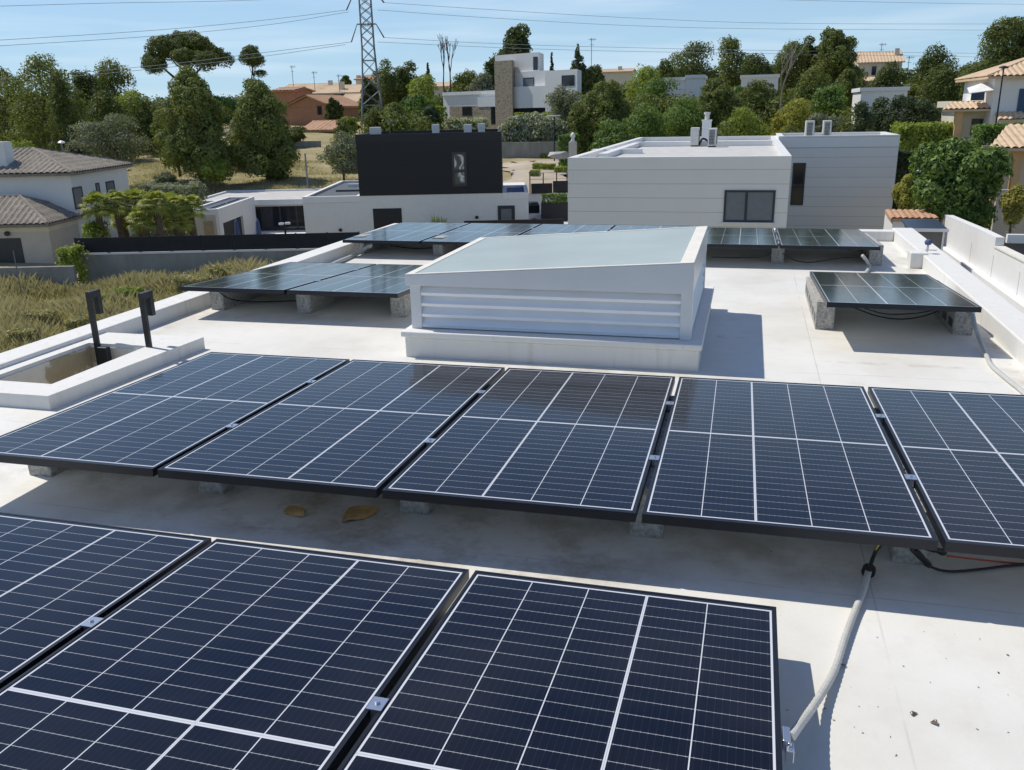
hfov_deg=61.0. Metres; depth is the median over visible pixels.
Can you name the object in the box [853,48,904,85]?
hill house
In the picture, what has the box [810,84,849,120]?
tree
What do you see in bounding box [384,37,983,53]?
power line
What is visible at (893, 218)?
tile roof hut
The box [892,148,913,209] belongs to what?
hedge
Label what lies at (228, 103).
tree
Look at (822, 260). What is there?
cable
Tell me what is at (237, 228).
parasol
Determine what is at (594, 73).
tree
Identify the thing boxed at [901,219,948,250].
garden shed
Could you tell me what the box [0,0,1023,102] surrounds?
sky
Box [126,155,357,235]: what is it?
meadow grass
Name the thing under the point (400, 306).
support block
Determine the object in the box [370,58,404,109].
tree
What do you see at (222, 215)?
pool house
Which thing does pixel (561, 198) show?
planter hedge
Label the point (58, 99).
pine tree
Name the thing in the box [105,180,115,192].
window
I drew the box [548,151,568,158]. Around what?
boulder
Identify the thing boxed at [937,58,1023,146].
tiled villa
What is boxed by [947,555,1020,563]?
cable
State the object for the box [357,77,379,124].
pine tree
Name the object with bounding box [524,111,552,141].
flowering shrub
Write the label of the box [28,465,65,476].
support block
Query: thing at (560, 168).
weed patch
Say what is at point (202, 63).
power line
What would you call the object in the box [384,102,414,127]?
pine tree
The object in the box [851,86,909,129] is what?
hill house
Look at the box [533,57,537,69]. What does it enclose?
window
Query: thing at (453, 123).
hedge
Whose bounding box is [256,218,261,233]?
parasol
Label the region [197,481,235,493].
support block
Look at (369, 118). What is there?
tree
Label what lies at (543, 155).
weed patch
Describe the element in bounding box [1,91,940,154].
woodland
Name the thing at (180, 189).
hedge
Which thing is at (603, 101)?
pine tree
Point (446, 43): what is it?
bare tree
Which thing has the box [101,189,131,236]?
fan palm
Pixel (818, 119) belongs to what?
bush
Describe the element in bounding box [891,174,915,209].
bush
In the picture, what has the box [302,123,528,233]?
modern house
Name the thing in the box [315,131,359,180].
olive tree
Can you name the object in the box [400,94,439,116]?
tree
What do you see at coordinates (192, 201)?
fan palm
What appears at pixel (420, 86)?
tree
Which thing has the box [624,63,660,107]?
tree
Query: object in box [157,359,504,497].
solar panel
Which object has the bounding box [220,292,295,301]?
cable
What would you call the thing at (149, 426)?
solar panel
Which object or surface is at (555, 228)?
solar panel
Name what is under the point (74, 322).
weed bush
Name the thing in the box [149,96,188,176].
pine tree
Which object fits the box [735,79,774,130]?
pine tree
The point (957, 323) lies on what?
support block
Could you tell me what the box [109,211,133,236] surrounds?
fan palm
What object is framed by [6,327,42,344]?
weed bush
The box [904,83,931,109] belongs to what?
pine tree
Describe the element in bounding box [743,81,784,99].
tree
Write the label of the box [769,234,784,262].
support block
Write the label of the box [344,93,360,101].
hill house
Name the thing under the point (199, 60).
power line
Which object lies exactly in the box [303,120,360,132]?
hill house
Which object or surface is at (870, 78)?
hill house
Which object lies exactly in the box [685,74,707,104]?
hill house
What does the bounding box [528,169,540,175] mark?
weed patch
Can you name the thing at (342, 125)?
pine tree
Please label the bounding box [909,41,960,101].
pine tree
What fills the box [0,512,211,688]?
solar panel
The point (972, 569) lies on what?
cable
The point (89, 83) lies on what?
pine tree
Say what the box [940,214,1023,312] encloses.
boundary wall
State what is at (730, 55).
tree
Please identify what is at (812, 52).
pine tree
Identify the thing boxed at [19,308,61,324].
weed bush
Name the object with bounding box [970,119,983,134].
window
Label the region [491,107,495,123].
window
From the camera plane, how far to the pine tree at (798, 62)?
114.16 m
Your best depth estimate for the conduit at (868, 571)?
3.02 m
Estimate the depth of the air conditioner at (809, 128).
45.82 m
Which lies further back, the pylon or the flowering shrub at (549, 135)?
the pylon
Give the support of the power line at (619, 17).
hanging from the pylon
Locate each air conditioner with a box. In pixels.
[690,127,699,146]
[708,128,717,146]
[804,120,814,135]
[822,120,831,135]
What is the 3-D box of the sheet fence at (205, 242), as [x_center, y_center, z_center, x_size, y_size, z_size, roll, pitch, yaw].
[-12.178,-5.894,35.932,11.783,0.649,0.070,-1,18,0]
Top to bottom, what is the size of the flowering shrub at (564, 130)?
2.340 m
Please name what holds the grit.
on the flat roof house at (896, 669)
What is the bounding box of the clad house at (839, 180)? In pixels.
[568,112,899,228]
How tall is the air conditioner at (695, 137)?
0.910 m
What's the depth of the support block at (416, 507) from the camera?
4.19 m
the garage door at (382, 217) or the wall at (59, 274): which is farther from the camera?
the garage door at (382, 217)
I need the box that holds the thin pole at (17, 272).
[13,251,21,295]
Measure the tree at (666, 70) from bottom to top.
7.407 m
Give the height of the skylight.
0.801 m
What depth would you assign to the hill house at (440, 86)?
179.98 m
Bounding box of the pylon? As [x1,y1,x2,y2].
[346,0,383,132]
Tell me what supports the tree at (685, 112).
on the ground at (323, 138)
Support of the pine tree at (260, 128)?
on the ground at (323, 138)
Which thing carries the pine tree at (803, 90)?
on the ground at (323, 138)
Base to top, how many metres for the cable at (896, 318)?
0.162 m
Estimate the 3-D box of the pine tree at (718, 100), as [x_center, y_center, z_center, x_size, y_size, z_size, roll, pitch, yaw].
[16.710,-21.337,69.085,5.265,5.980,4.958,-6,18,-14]
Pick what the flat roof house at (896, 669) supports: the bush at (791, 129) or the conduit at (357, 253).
the conduit at (357, 253)
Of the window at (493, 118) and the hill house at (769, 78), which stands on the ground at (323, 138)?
the hill house at (769, 78)
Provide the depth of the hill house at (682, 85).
89.86 m
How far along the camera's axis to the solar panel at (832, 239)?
10.75 m
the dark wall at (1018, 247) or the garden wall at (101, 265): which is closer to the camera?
the dark wall at (1018, 247)
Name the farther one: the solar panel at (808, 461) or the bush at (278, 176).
the bush at (278, 176)
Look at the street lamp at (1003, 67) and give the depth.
47.49 m
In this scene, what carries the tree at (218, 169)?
on the ground at (323, 138)
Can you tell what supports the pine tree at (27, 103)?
on the ground at (323, 138)
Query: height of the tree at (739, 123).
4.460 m
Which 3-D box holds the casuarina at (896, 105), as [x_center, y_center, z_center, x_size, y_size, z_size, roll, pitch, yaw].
[25.994,-17.384,59.686,2.049,4.995,2.120,3,18,14]
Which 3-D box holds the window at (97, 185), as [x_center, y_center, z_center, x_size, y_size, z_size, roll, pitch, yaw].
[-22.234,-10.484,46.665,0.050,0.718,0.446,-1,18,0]
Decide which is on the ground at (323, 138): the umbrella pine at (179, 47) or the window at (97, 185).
the umbrella pine at (179, 47)
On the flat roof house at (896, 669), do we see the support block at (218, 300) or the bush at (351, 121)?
the support block at (218, 300)
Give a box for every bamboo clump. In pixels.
[767,106,791,135]
[777,98,812,131]
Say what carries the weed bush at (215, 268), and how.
on the ground at (323, 138)
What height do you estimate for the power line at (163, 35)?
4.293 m
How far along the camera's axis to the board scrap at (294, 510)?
4.22 m
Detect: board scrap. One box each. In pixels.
[283,505,304,515]
[342,505,378,521]
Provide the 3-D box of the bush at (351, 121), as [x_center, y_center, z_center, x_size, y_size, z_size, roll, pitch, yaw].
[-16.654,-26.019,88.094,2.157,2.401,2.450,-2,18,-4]
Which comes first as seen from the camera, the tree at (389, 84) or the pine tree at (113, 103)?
the pine tree at (113, 103)
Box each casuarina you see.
[848,100,877,131]
[868,96,890,131]
[877,93,908,132]
[898,95,921,145]
[913,98,940,149]
[934,100,947,122]
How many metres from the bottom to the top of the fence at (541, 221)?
2.331 m
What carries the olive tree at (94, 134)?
on the ground at (323, 138)
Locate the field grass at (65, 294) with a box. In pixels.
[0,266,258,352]
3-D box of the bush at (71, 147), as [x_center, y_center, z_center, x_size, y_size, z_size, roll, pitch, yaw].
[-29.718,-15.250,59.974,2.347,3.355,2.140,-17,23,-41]
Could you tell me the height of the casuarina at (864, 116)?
4.838 m
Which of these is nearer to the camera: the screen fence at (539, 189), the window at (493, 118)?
the screen fence at (539, 189)
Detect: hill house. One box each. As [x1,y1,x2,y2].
[270,86,315,118]
[285,80,338,92]
[285,94,359,124]
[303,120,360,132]
[312,82,361,95]
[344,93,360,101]
[354,75,392,83]
[432,82,453,97]
[601,66,636,86]
[662,77,685,97]
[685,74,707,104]
[740,74,779,92]
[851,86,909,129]
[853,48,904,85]
[858,76,874,87]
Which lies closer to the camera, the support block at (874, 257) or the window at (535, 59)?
the support block at (874, 257)
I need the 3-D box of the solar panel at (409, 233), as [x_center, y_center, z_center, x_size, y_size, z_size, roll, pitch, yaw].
[-1.443,-2.205,12.523,1.134,0.074,2.176,4,18,15]
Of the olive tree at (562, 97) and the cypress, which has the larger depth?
the cypress
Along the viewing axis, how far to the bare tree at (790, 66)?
65.79 m
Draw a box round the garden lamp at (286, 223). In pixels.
[278,222,289,233]
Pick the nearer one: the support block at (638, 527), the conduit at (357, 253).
the support block at (638, 527)
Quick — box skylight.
[401,226,713,371]
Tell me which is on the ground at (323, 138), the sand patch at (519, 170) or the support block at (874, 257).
the sand patch at (519, 170)
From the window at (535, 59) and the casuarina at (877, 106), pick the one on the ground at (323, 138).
the casuarina at (877, 106)
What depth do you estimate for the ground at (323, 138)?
62.62 m
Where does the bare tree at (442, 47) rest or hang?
on the ground at (323, 138)
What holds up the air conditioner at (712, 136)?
on the clad house at (839, 180)
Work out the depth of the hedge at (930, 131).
53.81 m
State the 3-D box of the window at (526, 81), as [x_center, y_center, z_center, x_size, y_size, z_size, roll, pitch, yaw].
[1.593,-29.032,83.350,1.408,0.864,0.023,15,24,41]
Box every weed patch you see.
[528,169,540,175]
[532,162,555,169]
[540,153,553,158]
[554,165,567,171]
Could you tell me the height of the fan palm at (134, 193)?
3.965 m
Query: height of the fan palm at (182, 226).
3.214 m
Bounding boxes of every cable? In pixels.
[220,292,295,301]
[390,245,444,248]
[713,252,771,257]
[782,253,860,262]
[854,308,938,319]
[867,309,929,314]
[910,548,1023,572]
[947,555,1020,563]
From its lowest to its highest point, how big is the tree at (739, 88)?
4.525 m
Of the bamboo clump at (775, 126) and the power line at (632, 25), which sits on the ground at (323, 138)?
the bamboo clump at (775, 126)
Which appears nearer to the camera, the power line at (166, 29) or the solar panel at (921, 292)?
the solar panel at (921, 292)
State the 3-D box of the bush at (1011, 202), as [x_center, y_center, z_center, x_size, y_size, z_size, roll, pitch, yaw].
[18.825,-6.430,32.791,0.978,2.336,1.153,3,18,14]
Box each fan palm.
[78,190,114,237]
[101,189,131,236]
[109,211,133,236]
[116,188,150,236]
[125,204,161,236]
[136,189,173,235]
[157,191,189,235]
[164,205,196,235]
[178,194,209,235]
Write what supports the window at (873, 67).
in the hill house at (873, 62)
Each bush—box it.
[4,139,33,146]
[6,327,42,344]
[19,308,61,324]
[63,314,89,331]
[64,140,94,155]
[101,293,112,301]
[111,286,143,296]
[153,171,181,189]
[171,272,213,291]
[207,264,231,276]
[266,167,288,179]
[281,126,307,143]
[337,116,357,134]
[716,121,734,135]
[780,125,802,132]
[806,112,843,132]
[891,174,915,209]
[999,184,1023,233]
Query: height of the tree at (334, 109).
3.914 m
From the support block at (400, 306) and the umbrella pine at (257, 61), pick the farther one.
the umbrella pine at (257, 61)
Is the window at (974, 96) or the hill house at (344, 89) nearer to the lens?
the window at (974, 96)
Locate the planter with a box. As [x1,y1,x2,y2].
[541,202,567,220]
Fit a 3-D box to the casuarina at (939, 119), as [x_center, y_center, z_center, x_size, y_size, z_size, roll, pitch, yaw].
[29.929,-17.616,60.722,2.267,4.364,2.308,3,18,14]
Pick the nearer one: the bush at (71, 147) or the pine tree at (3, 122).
the bush at (71, 147)
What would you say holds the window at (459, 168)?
in the modern house at (452, 176)
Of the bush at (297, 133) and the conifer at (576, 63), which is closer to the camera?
the bush at (297, 133)
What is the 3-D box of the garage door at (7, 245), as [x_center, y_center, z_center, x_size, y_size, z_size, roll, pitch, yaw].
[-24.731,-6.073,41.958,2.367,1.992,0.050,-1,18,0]
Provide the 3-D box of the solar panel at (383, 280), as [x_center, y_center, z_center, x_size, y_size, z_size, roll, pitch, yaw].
[-1.287,-1.093,8.945,1.098,0.135,2.176,3,17,14]
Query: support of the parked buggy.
on the driveway
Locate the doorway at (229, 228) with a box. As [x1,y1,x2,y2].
[223,216,242,234]
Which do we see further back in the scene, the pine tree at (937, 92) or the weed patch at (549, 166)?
the pine tree at (937, 92)
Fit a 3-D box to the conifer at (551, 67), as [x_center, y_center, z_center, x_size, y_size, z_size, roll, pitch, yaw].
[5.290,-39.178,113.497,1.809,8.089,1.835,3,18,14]
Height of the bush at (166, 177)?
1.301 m
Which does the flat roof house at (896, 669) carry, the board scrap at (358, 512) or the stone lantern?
the board scrap at (358, 512)
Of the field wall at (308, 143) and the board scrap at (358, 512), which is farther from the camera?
the field wall at (308, 143)
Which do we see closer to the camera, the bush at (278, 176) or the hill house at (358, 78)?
the bush at (278, 176)
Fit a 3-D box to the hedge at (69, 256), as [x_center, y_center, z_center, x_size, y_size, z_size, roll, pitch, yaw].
[-17.998,-4.953,35.497,1.322,1.767,1.342,3,18,14]
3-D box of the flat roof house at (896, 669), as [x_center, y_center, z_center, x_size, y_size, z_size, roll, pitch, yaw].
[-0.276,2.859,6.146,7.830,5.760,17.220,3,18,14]
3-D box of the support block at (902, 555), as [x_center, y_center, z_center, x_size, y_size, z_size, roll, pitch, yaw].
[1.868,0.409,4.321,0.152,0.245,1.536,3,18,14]
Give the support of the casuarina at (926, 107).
on the ground at (323, 138)
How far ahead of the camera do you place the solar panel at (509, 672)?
2.57 m
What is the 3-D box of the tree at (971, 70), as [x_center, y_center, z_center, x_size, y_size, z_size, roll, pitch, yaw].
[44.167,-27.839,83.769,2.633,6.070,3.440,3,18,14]
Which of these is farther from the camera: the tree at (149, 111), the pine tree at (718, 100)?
the tree at (149, 111)
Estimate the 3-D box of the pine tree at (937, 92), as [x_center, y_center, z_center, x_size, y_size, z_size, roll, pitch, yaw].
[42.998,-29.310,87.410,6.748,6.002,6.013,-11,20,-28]
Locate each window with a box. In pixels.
[72,186,84,209]
[95,183,100,192]
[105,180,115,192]
[255,206,304,230]
[317,106,321,114]
[451,152,466,186]
[462,107,471,115]
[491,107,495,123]
[498,205,514,219]
[523,77,533,86]
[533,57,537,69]
[562,75,573,85]
[723,190,775,222]
[790,163,805,204]
[871,66,876,74]
[970,92,984,100]
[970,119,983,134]
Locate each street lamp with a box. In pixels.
[57,141,64,151]
[546,115,560,160]
[995,66,1008,122]
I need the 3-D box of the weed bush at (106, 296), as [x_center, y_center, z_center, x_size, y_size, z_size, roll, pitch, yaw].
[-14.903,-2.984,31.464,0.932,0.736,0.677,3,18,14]
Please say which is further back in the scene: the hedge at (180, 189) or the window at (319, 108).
the window at (319, 108)
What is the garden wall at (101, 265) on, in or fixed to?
on the ground at (323, 138)
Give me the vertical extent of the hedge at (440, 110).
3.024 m
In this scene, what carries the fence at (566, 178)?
on the ground at (323, 138)
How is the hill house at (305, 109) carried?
on the ground at (323, 138)
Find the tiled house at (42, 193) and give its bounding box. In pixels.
[0,141,134,263]
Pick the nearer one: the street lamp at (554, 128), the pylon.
the street lamp at (554, 128)
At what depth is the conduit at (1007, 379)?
6.37 m
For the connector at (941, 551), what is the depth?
3.52 m
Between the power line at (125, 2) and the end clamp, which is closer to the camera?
the end clamp
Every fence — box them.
[74,231,359,252]
[464,219,563,223]
[528,181,567,208]
[529,172,567,193]
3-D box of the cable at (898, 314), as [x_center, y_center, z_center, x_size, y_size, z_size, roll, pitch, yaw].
[3.322,-0.639,7.520,0.596,0.114,0.296,2,18,10]
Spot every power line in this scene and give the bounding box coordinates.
[1,12,345,45]
[2,44,345,82]
[5,10,343,39]
[5,42,348,78]
[13,0,244,5]
[382,10,877,29]
[384,2,830,23]
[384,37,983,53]
[385,42,961,56]
[805,0,967,3]
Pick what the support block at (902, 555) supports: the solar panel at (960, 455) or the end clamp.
the solar panel at (960, 455)
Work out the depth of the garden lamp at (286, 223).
40.00 m
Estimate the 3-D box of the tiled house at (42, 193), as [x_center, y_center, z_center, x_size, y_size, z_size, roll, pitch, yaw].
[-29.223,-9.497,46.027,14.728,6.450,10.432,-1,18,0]
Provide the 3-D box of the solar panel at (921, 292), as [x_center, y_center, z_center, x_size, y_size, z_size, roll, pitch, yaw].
[3.275,-0.849,7.677,1.098,0.135,2.176,4,17,15]
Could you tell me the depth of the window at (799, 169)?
45.63 m
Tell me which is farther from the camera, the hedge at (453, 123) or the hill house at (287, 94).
the hill house at (287, 94)
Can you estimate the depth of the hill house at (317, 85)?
173.94 m
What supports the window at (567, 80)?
in the stone villa at (525, 82)
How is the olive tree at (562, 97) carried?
on the ground at (323, 138)
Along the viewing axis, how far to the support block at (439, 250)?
11.72 m
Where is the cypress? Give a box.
[422,104,440,128]
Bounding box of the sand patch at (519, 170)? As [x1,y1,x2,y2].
[503,159,567,192]
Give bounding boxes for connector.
[911,549,931,567]
[926,548,946,555]
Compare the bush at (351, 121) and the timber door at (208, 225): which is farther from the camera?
the bush at (351, 121)
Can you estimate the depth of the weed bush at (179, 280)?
33.04 m
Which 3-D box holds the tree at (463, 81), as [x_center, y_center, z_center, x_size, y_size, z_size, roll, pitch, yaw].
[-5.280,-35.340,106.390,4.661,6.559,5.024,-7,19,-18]
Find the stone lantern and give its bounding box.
[569,132,576,156]
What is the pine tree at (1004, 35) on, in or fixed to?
on the ground at (323, 138)
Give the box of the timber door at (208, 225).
[203,221,214,234]
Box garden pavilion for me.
[202,188,321,233]
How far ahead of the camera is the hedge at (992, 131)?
44.51 m
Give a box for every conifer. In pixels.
[426,62,433,93]
[549,52,553,70]
[570,43,592,104]
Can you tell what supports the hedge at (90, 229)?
on the ground at (323, 138)
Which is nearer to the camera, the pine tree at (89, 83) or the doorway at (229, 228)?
the doorway at (229, 228)
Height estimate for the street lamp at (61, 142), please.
4.428 m
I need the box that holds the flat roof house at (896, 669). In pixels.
[0,223,1023,769]
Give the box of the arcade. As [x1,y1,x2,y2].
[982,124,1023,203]
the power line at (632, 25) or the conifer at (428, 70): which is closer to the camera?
the power line at (632, 25)
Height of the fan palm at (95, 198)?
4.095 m
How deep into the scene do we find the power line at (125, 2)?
81.52 m
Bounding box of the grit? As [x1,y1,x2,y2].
[824,631,1008,755]
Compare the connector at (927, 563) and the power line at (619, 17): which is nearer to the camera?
the connector at (927, 563)
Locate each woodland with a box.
[1,61,959,119]
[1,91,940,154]
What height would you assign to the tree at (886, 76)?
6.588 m
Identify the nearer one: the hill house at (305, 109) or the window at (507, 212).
the window at (507, 212)
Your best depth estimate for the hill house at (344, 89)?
157.55 m
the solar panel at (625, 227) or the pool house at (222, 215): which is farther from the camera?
the pool house at (222, 215)
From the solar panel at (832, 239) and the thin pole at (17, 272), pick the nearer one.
the solar panel at (832, 239)
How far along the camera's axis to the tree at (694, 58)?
110.07 m
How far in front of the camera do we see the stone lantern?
53.88 m
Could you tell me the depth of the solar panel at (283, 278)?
8.89 m
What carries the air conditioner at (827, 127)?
on the clad house at (839, 180)
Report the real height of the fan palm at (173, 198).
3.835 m
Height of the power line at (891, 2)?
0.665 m
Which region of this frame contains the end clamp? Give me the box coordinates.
[781,726,793,762]
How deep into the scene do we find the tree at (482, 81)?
101.52 m
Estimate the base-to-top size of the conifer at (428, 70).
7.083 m
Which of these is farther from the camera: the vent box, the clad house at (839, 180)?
the clad house at (839, 180)
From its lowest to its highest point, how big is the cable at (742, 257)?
0.101 m
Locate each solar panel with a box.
[0,352,349,476]
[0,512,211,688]
[0,539,468,769]
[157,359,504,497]
[180,262,375,293]
[287,264,422,297]
[337,570,782,769]
[343,222,469,243]
[382,368,674,521]
[421,223,540,244]
[519,224,614,235]
[609,225,692,230]
[642,377,937,550]
[707,227,779,248]
[775,228,880,249]
[810,271,981,312]
[867,387,1023,558]
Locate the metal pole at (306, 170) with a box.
[304,153,308,188]
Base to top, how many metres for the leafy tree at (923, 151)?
4.277 m
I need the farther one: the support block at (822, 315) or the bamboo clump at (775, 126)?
the bamboo clump at (775, 126)
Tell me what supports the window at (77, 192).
in the tiled house at (42, 193)
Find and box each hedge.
[54,241,89,283]
[80,219,110,237]
[130,179,209,236]
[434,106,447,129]
[442,116,488,129]
[514,112,551,138]
[541,192,567,202]
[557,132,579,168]
[889,121,953,175]
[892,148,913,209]
[969,122,1023,230]
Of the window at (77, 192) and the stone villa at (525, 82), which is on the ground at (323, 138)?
the stone villa at (525, 82)
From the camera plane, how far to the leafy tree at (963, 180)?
33.73 m
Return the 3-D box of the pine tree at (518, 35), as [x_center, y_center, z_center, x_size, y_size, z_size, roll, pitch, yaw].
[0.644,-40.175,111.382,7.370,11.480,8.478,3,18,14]
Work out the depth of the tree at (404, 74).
102.62 m
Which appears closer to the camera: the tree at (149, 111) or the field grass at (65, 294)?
the field grass at (65, 294)
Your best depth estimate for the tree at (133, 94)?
78.53 m
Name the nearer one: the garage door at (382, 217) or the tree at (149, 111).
the garage door at (382, 217)
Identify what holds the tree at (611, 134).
on the ground at (323, 138)
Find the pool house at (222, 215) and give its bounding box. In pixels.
[193,197,255,235]
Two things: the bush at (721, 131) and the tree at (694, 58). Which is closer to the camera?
the bush at (721, 131)
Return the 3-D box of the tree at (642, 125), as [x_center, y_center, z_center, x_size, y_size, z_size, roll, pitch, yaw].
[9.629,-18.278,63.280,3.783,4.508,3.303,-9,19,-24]
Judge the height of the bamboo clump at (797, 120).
4.737 m
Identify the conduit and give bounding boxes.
[332,244,372,262]
[790,545,881,740]
[861,254,870,272]
[970,312,1023,394]
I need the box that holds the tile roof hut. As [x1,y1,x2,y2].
[883,209,938,229]
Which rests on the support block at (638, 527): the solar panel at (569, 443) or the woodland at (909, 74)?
the solar panel at (569, 443)
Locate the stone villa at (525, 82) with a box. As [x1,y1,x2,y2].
[442,52,581,129]
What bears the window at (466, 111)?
in the stone villa at (525, 82)
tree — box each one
[0,52,100,154]
[0,66,42,144]
[43,69,84,150]
[65,112,155,176]
[68,66,103,117]
[82,89,146,161]
[93,56,136,108]
[114,89,151,120]
[126,96,163,153]
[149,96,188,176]
[150,65,239,183]
[198,157,231,192]
[207,94,240,127]
[222,117,253,169]
[227,77,300,179]
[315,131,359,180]
[324,97,344,119]
[327,117,356,171]
[340,75,351,84]
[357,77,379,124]
[359,105,393,132]
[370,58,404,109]
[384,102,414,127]
[391,60,418,102]
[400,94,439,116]
[406,73,438,103]
[438,34,445,91]
[443,36,457,91]
[450,68,476,91]
[465,71,494,90]
[482,59,494,86]
[489,23,532,69]
[544,84,578,121]
[565,102,596,153]
[580,79,633,150]
[581,64,605,94]
[588,118,639,150]
[621,102,673,136]
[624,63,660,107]
[634,76,680,108]
[655,58,681,79]
[660,96,707,136]
[664,40,718,89]
[693,77,754,136]
[716,34,746,95]
[720,106,772,135]
[733,85,743,94]
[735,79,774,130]
[739,52,777,74]
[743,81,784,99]
[772,39,810,99]
[779,40,806,111]
[787,63,831,102]
[795,35,818,89]
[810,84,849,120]
[811,25,863,91]
[834,66,858,109]
[866,60,906,86]
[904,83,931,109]
[908,135,1014,227]
[908,140,939,209]
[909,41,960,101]
[914,62,961,106]
[955,63,980,100]
[958,16,1023,75]
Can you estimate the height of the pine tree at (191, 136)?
7.498 m
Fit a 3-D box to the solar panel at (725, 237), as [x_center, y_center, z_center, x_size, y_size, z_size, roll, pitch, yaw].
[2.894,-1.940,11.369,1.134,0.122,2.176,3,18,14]
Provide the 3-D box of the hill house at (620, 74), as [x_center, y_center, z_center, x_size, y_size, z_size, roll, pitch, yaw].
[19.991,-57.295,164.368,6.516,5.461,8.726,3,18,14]
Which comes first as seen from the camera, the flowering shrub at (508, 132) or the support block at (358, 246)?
the support block at (358, 246)
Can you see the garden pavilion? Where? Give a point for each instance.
(274, 208)
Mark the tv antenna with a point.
(591, 39)
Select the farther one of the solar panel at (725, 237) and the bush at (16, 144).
the bush at (16, 144)
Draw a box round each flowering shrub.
[496,116,521,141]
[513,112,538,141]
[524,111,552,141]
[542,117,562,141]
[558,120,569,143]
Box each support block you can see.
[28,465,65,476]
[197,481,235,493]
[209,292,263,309]
[296,295,346,313]
[353,234,388,253]
[390,293,410,316]
[400,500,436,514]
[433,235,463,255]
[630,396,673,537]
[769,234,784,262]
[805,277,834,329]
[858,233,883,265]
[874,408,934,564]
[932,280,972,334]
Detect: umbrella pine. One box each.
[140,30,234,78]
[238,44,267,78]
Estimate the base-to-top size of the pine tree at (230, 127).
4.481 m
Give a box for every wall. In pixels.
[0,266,77,285]
[77,248,317,283]
[294,141,320,146]
[502,142,557,157]
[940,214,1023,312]
[991,189,1023,237]
[1004,238,1023,254]
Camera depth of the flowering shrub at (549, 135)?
68.73 m
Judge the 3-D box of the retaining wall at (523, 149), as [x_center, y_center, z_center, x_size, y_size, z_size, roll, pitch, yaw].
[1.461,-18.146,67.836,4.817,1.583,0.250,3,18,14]
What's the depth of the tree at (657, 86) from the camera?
82.89 m
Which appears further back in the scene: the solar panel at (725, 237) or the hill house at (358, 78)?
the hill house at (358, 78)
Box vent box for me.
[906,239,936,268]
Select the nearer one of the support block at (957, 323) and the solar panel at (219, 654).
the solar panel at (219, 654)
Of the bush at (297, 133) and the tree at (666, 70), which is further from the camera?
the tree at (666, 70)
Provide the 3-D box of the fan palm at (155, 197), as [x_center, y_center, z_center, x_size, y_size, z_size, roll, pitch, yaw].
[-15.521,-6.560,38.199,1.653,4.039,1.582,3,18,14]
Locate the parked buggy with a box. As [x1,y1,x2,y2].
[529,201,540,218]
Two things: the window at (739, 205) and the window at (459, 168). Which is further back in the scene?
the window at (459, 168)
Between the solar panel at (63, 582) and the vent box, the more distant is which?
the vent box
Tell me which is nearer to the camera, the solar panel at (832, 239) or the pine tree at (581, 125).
the solar panel at (832, 239)
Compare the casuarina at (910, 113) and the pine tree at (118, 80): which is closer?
the casuarina at (910, 113)
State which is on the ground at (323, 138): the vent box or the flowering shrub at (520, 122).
the flowering shrub at (520, 122)
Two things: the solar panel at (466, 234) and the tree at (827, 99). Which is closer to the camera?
the solar panel at (466, 234)
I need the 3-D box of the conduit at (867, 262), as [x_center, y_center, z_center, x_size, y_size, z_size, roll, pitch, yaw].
[3.885,-1.298,9.661,0.111,0.197,1.126,8,20,27]
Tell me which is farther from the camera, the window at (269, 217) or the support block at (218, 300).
the window at (269, 217)
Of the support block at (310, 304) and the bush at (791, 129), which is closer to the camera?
the support block at (310, 304)
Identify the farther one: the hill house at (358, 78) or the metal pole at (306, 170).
the hill house at (358, 78)
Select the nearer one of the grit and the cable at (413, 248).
the grit
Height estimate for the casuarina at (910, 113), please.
4.747 m
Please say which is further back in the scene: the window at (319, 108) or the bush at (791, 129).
the window at (319, 108)
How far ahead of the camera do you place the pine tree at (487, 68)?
108.71 m
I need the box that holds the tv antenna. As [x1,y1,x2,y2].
[588,38,595,65]
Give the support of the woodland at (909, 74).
on the ground at (323, 138)
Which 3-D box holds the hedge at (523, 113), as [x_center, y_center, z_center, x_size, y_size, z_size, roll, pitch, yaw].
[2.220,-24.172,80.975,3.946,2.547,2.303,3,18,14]
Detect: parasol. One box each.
[234,218,240,234]
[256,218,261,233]
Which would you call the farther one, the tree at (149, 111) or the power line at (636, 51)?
the power line at (636, 51)
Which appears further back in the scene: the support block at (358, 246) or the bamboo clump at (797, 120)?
the bamboo clump at (797, 120)
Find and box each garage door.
[0,238,24,262]
[373,208,401,229]
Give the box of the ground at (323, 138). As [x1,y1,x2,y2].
[0,100,990,303]
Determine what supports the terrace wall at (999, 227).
on the ground at (323, 138)
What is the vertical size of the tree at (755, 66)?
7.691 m
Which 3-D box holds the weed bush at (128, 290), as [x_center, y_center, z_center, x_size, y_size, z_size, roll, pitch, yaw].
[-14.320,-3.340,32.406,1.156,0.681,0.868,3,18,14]
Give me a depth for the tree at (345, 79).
164.75 m

